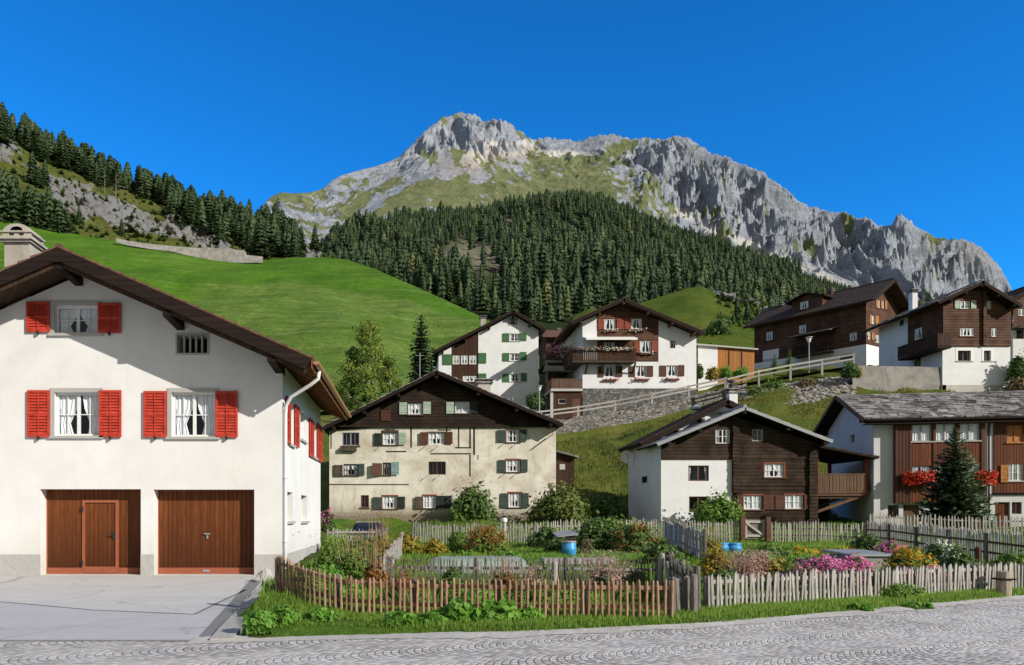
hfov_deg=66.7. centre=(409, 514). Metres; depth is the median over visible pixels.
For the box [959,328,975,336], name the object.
window
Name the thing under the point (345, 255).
conifer
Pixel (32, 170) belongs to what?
conifer
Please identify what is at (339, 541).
weeds
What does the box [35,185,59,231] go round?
conifer
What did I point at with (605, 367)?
window
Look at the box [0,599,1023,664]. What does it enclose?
road
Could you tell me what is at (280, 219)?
conifer
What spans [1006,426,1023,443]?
window
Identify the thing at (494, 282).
conifer
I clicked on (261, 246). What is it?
conifer
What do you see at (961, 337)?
white base chalet
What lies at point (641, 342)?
window
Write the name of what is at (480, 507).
bush
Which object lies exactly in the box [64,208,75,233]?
conifer
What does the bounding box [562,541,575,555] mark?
barrel
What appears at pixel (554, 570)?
fence post
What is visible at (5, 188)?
conifer
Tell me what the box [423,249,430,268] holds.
conifer
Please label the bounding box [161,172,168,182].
conifer
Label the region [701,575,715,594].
weeds
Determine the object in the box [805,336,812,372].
street lamp
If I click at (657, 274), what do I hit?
conifer
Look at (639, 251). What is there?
conifer
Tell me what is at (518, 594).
weeds
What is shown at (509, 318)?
window
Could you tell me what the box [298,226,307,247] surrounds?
conifer
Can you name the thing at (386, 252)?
conifer
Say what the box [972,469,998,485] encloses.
flower box
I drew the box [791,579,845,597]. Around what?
weeds
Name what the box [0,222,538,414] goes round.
meadow
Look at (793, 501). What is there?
window
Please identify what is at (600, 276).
conifer
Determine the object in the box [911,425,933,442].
window
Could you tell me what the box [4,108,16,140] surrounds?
conifer
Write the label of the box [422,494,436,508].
window
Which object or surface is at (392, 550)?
picket fence
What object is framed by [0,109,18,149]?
conifer
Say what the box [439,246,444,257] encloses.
conifer
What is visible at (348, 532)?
picket fence
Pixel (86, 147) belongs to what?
conifer
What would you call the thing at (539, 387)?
street lamp
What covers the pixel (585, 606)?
picket fence
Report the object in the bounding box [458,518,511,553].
bush
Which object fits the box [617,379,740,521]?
white rear house
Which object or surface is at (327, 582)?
weeds
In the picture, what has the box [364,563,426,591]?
weeds
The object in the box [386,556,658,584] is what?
picket fence
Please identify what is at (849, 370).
bush
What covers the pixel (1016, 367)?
bush
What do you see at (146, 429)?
white house
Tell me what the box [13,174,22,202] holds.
conifer
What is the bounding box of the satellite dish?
[621,451,633,462]
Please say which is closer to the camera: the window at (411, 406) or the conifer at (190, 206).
the window at (411, 406)
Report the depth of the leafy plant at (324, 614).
11.01 m
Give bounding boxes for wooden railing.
[537,377,726,415]
[726,353,854,391]
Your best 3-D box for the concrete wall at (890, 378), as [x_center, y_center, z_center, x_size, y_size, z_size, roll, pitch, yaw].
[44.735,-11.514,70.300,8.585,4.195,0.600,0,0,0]
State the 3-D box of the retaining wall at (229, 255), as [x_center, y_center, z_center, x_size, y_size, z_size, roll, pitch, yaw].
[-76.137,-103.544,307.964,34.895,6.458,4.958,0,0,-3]
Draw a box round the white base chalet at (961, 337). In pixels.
[863,279,1023,391]
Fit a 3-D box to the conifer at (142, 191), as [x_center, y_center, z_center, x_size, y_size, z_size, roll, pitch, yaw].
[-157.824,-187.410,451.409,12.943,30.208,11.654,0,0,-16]
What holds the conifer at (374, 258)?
on the wooded hill
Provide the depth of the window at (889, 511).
43.92 m
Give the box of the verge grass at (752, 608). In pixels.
[253,582,1023,631]
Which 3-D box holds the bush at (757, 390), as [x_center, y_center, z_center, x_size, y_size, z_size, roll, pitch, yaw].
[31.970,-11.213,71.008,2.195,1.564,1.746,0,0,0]
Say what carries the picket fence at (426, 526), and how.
on the ground at (324, 629)
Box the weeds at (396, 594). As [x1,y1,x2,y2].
[375,588,426,602]
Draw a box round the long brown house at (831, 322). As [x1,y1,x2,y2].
[742,278,908,368]
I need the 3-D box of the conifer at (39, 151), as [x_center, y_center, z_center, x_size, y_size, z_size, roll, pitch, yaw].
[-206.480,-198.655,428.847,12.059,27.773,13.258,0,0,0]
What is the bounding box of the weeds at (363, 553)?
[326,537,412,566]
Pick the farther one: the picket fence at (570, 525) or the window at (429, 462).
the window at (429, 462)
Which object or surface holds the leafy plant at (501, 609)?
on the ground at (324, 629)
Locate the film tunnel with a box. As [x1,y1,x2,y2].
[426,556,530,573]
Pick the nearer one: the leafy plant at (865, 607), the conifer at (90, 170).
the leafy plant at (865, 607)
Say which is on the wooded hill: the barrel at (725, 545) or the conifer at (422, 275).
the conifer at (422, 275)
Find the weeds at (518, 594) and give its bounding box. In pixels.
[503,584,537,601]
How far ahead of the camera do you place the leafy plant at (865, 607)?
12.97 m
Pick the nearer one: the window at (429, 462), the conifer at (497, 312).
the window at (429, 462)
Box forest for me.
[0,104,1012,327]
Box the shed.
[544,379,582,418]
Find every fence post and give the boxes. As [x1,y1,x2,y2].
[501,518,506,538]
[552,561,557,584]
[657,553,664,585]
[665,561,671,580]
[690,574,697,612]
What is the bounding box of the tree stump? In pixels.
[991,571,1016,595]
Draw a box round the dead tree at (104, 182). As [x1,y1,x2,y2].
[101,169,110,193]
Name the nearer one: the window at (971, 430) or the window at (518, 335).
the window at (971, 430)
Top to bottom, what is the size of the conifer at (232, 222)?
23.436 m
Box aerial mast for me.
[415,353,423,377]
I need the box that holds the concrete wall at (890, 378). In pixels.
[852,365,941,391]
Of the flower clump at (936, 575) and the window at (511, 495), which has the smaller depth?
the flower clump at (936, 575)
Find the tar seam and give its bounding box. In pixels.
[0,579,260,639]
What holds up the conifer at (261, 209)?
on the rocky hillside
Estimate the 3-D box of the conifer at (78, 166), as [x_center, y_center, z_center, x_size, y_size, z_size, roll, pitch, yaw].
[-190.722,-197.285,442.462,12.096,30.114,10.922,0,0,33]
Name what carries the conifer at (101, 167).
on the rocky hillside
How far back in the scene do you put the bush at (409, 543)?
25.39 m
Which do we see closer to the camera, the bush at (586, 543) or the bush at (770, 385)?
the bush at (586, 543)
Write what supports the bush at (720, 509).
on the ground at (324, 629)
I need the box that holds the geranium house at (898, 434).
[813,390,1023,526]
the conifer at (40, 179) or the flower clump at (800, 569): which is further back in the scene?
the conifer at (40, 179)
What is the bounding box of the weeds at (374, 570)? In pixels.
[346,540,400,588]
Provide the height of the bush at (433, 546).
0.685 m
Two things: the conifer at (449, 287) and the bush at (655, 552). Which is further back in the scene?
the conifer at (449, 287)
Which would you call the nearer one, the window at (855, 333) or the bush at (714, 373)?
the bush at (714, 373)
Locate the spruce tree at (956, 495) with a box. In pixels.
[913,427,1000,529]
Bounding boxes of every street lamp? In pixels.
[536,385,542,410]
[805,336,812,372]
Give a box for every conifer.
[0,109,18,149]
[0,172,12,221]
[0,172,17,223]
[2,177,23,223]
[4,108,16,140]
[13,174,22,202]
[16,183,41,226]
[17,114,27,137]
[18,131,23,146]
[19,123,34,151]
[24,151,38,183]
[26,187,43,228]
[29,135,52,165]
[30,124,40,148]
[31,166,45,188]
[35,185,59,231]
[37,194,51,229]
[41,160,53,185]
[44,140,51,162]
[50,140,73,171]
[50,206,65,232]
[51,199,70,233]
[52,144,57,160]
[63,135,74,166]
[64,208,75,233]
[70,147,86,175]
[74,206,83,226]
[82,143,88,156]
[84,157,100,181]
[84,158,88,172]
[92,162,102,187]
[96,151,103,162]
[97,156,108,187]
[103,160,113,185]
[111,161,126,188]
[113,173,117,187]
[118,218,125,235]
[131,170,150,199]
[152,183,166,204]
[153,176,161,200]
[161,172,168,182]
[164,191,178,218]
[179,195,203,226]
[189,212,198,235]
[192,189,198,207]
[204,191,212,219]
[204,201,228,240]
[212,216,226,244]
[220,189,225,200]
[225,195,235,216]
[226,196,236,214]
[226,214,235,236]
[229,221,242,245]
[236,223,247,247]
[245,218,274,257]
[246,229,251,246]
[259,205,264,214]
[264,208,270,220]
[264,220,272,249]
[270,227,284,256]
[272,211,283,238]
[276,210,284,235]
[280,209,286,222]
[284,225,304,257]
[290,241,300,256]
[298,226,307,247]
[308,224,322,255]
[342,247,348,259]
[350,253,355,261]
[371,254,378,269]
[376,255,380,270]
[378,255,383,271]
[382,265,389,274]
[384,246,389,258]
[390,261,403,279]
[393,246,403,261]
[405,313,434,382]
[414,262,427,288]
[421,278,426,290]
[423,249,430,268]
[431,271,437,294]
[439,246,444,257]
[444,271,455,300]
[450,261,462,294]
[461,289,472,311]
[462,252,475,287]
[488,272,501,297]
[489,298,501,320]
[497,300,511,317]
[507,288,512,309]
[510,290,520,311]
[550,248,564,268]
[557,254,568,284]
[562,250,570,267]
[569,257,575,275]
[593,271,606,308]
[602,284,619,305]
[629,286,641,302]
[634,279,638,292]
[637,246,644,268]
[655,266,662,292]
[659,273,670,293]
[671,276,683,292]
[688,261,694,275]
[733,301,740,320]
[741,273,747,287]
[742,300,752,320]
[763,266,773,283]
[768,355,781,377]
[769,262,776,275]
[782,348,794,370]
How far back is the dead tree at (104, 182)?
423.34 m
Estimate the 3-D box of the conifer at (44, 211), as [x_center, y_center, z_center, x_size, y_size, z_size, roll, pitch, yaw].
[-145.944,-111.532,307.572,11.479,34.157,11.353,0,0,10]
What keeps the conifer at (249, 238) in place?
on the rocky hillside
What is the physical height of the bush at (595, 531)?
1.590 m
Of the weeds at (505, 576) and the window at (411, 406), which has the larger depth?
the window at (411, 406)
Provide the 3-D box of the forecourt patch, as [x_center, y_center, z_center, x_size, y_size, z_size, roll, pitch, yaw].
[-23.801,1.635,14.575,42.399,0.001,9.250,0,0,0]
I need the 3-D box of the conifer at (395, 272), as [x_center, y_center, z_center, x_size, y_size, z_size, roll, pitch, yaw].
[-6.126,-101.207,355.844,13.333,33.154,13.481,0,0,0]
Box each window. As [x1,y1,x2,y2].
[48,301,102,335]
[48,388,103,438]
[165,388,219,438]
[300,412,307,443]
[341,433,359,446]
[343,464,359,476]
[360,495,369,508]
[381,495,398,509]
[382,432,398,445]
[382,463,391,475]
[407,403,423,415]
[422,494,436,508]
[428,431,444,443]
[429,462,445,474]
[453,356,459,363]
[454,402,470,413]
[461,356,467,363]
[463,376,475,381]
[469,356,476,363]
[505,459,521,472]
[506,428,520,442]
[508,318,517,324]
[508,492,522,507]
[509,334,519,341]
[509,374,520,381]
[510,354,519,360]
[604,319,614,328]
[604,342,614,347]
[604,366,614,376]
[631,319,641,328]
[635,366,645,376]
[640,341,650,351]
[642,475,647,482]
[666,366,676,375]
[688,466,707,480]
[689,497,707,511]
[716,429,729,442]
[742,494,763,510]
[752,429,762,440]
[763,462,785,477]
[766,331,772,340]
[783,493,805,509]
[799,325,805,332]
[850,332,856,340]
[888,505,897,516]
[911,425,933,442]
[912,466,930,477]
[915,327,921,339]
[934,424,954,441]
[955,349,973,361]
[958,423,981,441]
[959,301,970,309]
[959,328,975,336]
[982,349,993,361]
[991,328,997,337]
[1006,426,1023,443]
[1008,464,1023,481]
[1012,502,1020,513]
[1019,309,1023,315]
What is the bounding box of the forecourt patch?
[0,581,248,639]
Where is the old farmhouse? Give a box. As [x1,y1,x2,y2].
[322,368,578,522]
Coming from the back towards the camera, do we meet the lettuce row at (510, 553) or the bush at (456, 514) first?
the bush at (456, 514)
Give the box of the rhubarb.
[331,575,364,595]
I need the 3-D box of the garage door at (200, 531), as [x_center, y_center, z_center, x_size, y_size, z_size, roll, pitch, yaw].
[-5.489,0.480,20.863,2.688,2.281,0.115,0,0,0]
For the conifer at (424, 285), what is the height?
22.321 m
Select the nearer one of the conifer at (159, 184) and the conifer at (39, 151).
the conifer at (39, 151)
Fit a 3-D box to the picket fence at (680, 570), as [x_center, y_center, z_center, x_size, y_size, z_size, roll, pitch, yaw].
[5.138,1.267,14.545,0.177,0.931,4.118,0,0,13]
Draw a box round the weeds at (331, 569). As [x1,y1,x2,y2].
[313,559,347,587]
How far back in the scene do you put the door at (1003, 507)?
42.97 m
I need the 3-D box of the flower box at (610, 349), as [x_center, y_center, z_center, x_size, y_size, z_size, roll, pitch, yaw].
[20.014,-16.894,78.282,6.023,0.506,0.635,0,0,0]
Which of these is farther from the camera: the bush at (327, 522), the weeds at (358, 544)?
the bush at (327, 522)
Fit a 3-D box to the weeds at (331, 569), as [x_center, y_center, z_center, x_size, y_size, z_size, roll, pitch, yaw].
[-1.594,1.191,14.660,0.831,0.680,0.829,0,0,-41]
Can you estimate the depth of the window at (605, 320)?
80.06 m
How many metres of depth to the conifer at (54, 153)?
441.71 m
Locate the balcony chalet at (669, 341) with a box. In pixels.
[548,297,704,388]
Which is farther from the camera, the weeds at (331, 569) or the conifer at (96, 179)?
the conifer at (96, 179)
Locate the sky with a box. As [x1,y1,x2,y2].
[0,0,1023,289]
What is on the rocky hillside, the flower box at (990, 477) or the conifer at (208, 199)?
the conifer at (208, 199)
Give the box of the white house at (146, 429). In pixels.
[0,223,351,575]
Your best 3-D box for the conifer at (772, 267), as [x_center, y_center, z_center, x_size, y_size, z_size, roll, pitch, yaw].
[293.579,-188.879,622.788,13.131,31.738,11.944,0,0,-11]
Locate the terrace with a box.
[538,352,575,413]
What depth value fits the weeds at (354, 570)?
16.70 m
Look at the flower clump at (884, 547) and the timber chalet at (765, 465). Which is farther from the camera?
the timber chalet at (765, 465)
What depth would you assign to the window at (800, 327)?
91.01 m
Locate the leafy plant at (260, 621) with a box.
[242,605,275,634]
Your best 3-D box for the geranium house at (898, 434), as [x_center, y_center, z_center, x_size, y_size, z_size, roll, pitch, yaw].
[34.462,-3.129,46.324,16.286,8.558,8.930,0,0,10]
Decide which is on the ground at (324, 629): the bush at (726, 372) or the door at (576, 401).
the bush at (726, 372)
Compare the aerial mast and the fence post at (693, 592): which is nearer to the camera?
the fence post at (693, 592)
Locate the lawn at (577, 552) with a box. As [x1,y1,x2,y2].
[530,548,651,567]
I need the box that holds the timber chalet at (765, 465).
[636,404,879,524]
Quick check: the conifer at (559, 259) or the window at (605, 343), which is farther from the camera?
the conifer at (559, 259)
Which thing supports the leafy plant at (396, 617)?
on the ground at (324, 629)
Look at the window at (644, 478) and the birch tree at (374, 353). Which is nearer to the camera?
the window at (644, 478)
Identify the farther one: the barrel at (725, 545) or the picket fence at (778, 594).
the barrel at (725, 545)
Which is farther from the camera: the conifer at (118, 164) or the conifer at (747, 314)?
the conifer at (118, 164)
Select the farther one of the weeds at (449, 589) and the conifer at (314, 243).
the conifer at (314, 243)
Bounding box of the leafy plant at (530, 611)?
[519,604,545,619]
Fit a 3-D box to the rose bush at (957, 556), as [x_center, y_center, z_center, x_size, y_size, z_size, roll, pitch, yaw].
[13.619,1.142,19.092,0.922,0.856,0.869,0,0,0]
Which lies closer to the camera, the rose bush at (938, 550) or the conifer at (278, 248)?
the rose bush at (938, 550)
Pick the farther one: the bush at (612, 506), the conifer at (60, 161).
the conifer at (60, 161)
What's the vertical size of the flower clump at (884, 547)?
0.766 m
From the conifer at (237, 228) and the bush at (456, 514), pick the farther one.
the conifer at (237, 228)
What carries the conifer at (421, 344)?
on the ground at (324, 629)
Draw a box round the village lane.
[560,367,841,419]
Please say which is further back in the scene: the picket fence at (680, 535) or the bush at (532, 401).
the bush at (532, 401)
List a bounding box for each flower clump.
[782,560,822,586]
[797,549,847,579]
[826,564,855,587]
[837,552,876,582]
[873,539,910,557]
[878,537,938,575]
[891,566,924,587]
[924,564,946,586]
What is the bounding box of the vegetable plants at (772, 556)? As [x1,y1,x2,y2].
[737,549,775,563]
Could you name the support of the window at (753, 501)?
in the timber chalet at (765, 465)
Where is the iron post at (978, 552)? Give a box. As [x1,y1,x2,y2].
[975,547,980,566]
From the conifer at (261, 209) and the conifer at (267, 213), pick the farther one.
the conifer at (261, 209)
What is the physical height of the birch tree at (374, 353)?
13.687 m
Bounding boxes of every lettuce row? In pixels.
[445,550,479,555]
[491,549,521,557]
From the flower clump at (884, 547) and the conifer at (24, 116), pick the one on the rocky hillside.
the conifer at (24, 116)
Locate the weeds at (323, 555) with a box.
[313,539,346,569]
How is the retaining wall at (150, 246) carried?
on the meadow
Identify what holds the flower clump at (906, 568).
on the ground at (324, 629)
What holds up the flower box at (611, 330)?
attached to the balcony chalet at (669, 341)
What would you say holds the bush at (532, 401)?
on the ground at (324, 629)
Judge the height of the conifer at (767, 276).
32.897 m
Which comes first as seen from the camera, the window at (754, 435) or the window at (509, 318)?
the window at (754, 435)
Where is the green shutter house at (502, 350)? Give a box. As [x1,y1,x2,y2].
[430,309,546,410]
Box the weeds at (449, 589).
[436,578,475,597]
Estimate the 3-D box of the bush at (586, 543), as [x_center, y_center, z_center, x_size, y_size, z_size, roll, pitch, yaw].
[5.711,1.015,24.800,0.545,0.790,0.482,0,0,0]
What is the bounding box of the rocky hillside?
[0,139,322,259]
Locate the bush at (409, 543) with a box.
[392,531,423,553]
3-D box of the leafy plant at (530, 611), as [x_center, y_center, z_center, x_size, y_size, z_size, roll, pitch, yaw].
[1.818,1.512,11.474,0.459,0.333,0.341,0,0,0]
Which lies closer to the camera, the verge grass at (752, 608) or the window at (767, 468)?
the verge grass at (752, 608)
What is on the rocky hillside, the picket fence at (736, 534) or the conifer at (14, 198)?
the conifer at (14, 198)
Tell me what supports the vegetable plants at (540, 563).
on the ground at (324, 629)
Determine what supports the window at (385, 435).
in the old farmhouse
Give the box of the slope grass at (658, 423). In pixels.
[556,384,1006,516]
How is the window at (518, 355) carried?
in the green shutter house at (502, 350)
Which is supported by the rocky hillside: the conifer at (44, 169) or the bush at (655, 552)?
the conifer at (44, 169)
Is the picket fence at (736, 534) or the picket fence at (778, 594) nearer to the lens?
the picket fence at (778, 594)
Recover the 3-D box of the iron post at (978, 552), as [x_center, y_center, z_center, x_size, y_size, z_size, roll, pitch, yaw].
[14.889,1.229,20.121,0.140,0.750,0.133,0,0,0]
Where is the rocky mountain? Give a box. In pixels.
[263,111,1012,320]
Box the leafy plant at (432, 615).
[417,610,448,624]
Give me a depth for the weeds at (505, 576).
15.58 m
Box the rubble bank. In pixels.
[738,376,857,404]
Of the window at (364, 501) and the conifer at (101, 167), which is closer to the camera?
the window at (364, 501)
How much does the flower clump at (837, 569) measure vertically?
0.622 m
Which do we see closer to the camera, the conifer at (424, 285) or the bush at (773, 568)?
the bush at (773, 568)
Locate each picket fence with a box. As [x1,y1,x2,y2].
[275,555,673,618]
[327,527,387,542]
[378,531,403,571]
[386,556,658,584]
[412,521,535,543]
[534,518,635,535]
[635,518,738,541]
[664,518,706,557]
[666,552,700,608]
[668,575,689,611]
[703,561,1023,607]
[771,519,868,542]
[864,519,1023,561]
[869,513,1023,534]
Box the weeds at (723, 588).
[710,583,744,599]
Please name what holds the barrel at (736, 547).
on the ground at (324, 629)
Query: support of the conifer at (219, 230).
on the rocky hillside
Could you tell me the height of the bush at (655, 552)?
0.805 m
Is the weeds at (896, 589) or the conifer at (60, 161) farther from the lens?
the conifer at (60, 161)
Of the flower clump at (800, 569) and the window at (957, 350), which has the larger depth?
the window at (957, 350)
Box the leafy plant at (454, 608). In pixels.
[437,597,481,621]
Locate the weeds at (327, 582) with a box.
[285,567,332,595]
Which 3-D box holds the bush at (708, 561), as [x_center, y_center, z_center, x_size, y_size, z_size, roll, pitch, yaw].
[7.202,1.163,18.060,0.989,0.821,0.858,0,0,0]
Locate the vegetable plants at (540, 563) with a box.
[530,554,561,570]
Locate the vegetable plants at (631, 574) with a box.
[607,561,650,583]
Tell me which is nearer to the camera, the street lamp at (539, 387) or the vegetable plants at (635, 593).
the vegetable plants at (635, 593)
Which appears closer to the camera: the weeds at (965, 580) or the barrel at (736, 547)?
the weeds at (965, 580)
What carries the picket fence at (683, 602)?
on the ground at (324, 629)
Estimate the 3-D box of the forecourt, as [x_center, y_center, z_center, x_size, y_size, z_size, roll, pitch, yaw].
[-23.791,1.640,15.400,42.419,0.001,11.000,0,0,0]
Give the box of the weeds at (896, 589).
[872,580,927,598]
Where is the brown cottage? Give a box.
[538,328,561,406]
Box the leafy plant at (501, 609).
[481,599,523,621]
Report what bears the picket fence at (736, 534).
on the ground at (324, 629)
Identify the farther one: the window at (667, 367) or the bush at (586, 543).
the window at (667, 367)
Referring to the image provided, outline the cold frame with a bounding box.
[822,549,891,568]
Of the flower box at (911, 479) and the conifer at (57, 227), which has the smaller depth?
the flower box at (911, 479)
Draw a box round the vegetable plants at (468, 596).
[448,589,506,603]
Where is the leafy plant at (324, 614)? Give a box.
[304,607,339,622]
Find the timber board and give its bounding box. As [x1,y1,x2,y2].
[541,558,615,563]
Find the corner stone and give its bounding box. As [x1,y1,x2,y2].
[255,568,274,582]
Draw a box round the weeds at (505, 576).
[469,555,528,589]
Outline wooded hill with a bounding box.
[361,202,830,354]
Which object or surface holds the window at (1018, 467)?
in the geranium house at (898, 434)
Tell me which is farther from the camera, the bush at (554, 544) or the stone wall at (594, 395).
the stone wall at (594, 395)
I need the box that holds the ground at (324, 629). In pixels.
[239,365,1023,637]
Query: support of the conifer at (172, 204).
on the rocky hillside
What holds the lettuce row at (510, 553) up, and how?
on the ground at (324, 629)
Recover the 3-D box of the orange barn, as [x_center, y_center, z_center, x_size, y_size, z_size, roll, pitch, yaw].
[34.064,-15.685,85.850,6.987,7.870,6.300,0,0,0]
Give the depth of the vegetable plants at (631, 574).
16.83 m
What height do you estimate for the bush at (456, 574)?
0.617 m
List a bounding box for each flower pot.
[543,343,564,357]
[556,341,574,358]
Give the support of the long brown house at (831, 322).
on the ground at (324, 629)
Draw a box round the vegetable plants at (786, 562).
[777,555,807,569]
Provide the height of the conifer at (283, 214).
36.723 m
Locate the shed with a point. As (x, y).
(561, 398)
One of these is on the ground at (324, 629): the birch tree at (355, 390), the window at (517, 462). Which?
the birch tree at (355, 390)
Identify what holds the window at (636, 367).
in the balcony chalet at (669, 341)
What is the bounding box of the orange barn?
[696,343,757,390]
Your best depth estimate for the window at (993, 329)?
69.97 m
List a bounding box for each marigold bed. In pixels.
[788,545,818,555]
[821,545,847,554]
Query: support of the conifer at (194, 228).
on the rocky hillside
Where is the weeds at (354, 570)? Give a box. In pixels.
[293,528,408,579]
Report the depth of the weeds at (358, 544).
23.56 m
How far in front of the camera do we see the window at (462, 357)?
85.08 m
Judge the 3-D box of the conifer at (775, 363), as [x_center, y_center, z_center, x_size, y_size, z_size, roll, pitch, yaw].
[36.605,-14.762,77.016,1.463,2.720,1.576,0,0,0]
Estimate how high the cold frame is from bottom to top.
0.580 m
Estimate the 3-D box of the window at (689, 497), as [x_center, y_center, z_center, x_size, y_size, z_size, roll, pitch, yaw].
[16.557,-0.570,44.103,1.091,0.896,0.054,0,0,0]
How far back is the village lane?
76.22 m
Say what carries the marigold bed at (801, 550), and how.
on the ground at (324, 629)
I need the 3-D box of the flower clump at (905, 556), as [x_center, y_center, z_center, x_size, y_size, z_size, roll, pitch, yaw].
[10.968,1.058,16.925,1.297,1.153,1.147,0,0,0]
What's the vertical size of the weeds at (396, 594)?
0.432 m
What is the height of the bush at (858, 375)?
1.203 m
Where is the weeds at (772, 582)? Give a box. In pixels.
[760,575,795,590]
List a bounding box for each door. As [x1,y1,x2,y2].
[46,490,140,573]
[158,490,253,573]
[573,398,580,416]
[903,505,917,524]
[995,502,1008,526]
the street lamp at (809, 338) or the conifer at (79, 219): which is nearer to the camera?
the street lamp at (809, 338)
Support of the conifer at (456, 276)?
on the wooded hill
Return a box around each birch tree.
[331,319,398,418]
[338,346,366,410]
[380,355,403,393]
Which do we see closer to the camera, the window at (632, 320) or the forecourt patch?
the forecourt patch
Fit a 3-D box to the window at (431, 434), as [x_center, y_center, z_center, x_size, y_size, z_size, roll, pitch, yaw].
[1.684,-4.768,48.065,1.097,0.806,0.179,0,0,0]
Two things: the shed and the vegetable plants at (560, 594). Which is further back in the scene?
the shed
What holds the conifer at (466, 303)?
on the wooded hill
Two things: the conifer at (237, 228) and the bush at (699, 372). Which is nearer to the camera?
the bush at (699, 372)
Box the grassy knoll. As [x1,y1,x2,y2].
[567,287,767,390]
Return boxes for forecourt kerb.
[210,581,271,639]
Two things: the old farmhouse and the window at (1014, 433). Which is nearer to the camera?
the window at (1014, 433)
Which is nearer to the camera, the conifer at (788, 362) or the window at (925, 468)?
the window at (925, 468)
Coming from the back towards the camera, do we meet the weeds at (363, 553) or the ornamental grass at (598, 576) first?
the weeds at (363, 553)
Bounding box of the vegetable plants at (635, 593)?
[610,589,662,602]
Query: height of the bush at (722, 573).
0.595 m
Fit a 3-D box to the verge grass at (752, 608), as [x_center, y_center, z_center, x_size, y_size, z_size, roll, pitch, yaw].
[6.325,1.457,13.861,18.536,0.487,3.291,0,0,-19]
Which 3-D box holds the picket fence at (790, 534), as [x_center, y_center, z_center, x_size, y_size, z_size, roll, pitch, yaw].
[16.616,0.759,31.243,3.906,1.165,0.168,0,0,6]
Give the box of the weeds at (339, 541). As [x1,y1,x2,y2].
[320,534,349,549]
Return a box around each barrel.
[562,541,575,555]
[720,542,728,551]
[728,543,741,551]
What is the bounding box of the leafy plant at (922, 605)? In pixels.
[899,601,933,609]
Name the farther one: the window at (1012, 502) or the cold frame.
the window at (1012, 502)
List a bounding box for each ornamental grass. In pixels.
[510,564,558,589]
[559,549,640,595]
[714,551,778,586]
[728,549,790,582]
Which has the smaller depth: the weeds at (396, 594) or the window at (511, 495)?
the weeds at (396, 594)
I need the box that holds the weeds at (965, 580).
[952,571,984,588]
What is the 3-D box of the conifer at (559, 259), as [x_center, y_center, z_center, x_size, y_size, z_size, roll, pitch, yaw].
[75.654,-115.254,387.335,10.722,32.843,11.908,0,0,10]
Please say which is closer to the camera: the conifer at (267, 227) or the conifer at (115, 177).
the conifer at (267, 227)
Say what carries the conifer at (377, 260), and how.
on the wooded hill
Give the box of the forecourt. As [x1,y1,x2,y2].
[0,576,261,640]
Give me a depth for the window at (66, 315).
20.62 m
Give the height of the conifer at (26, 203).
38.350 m
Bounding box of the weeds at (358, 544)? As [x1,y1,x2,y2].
[343,536,382,555]
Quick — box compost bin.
[552,530,578,540]
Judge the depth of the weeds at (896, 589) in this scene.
14.45 m
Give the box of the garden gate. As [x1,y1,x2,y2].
[739,516,770,541]
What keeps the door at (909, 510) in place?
in the geranium house at (898, 434)
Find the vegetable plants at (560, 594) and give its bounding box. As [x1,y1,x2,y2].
[529,589,597,602]
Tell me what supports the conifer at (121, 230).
on the rocky hillside
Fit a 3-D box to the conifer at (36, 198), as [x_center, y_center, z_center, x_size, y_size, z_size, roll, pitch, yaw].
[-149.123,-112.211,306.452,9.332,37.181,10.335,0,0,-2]
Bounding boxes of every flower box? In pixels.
[576,346,634,350]
[603,328,618,331]
[603,378,618,380]
[629,327,646,331]
[634,377,650,380]
[665,376,680,380]
[901,470,938,486]
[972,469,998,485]
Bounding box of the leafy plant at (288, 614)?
[270,604,301,625]
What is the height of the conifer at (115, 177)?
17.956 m
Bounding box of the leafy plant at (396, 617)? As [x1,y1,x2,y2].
[383,607,417,627]
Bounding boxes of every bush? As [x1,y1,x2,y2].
[320,507,335,532]
[392,531,423,553]
[420,537,450,555]
[440,564,463,583]
[446,528,467,551]
[447,494,471,522]
[450,474,498,520]
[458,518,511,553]
[520,475,591,524]
[523,389,546,409]
[525,522,559,548]
[542,535,566,553]
[568,510,623,550]
[579,533,593,554]
[580,492,605,519]
[598,513,636,531]
[599,490,628,519]
[606,516,661,553]
[637,538,684,564]
[675,555,695,570]
[685,523,746,556]
[687,486,751,526]
[696,363,703,379]
[696,547,735,575]
[705,314,733,334]
[705,366,721,380]
[709,565,740,586]
[719,365,732,378]
[732,366,749,377]
[744,384,764,396]
[747,539,793,557]
[758,555,785,581]
[762,374,789,390]
[796,376,816,387]
[839,360,861,377]
[847,532,880,550]
[850,365,863,378]
[871,566,891,585]
[921,536,954,566]
[939,544,980,573]
[991,549,1023,574]
[1004,349,1023,384]
[1004,375,1023,390]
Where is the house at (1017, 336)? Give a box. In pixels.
[1006,286,1023,360]
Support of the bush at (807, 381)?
on the ground at (324, 629)
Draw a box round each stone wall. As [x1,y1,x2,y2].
[556,383,746,433]
[582,388,696,415]
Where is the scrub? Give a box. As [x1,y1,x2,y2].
[0,144,768,327]
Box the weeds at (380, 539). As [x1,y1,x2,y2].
[345,506,405,556]
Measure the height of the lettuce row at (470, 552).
0.414 m
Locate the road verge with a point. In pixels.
(431, 635)
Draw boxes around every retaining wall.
[116,238,174,251]
[175,246,262,262]
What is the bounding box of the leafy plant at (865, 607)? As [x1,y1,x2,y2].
[847,603,874,610]
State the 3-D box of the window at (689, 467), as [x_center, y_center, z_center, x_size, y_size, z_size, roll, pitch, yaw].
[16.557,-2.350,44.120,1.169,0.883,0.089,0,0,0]
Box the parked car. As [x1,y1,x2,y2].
[352,521,384,535]
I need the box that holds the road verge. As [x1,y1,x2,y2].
[186,595,1023,643]

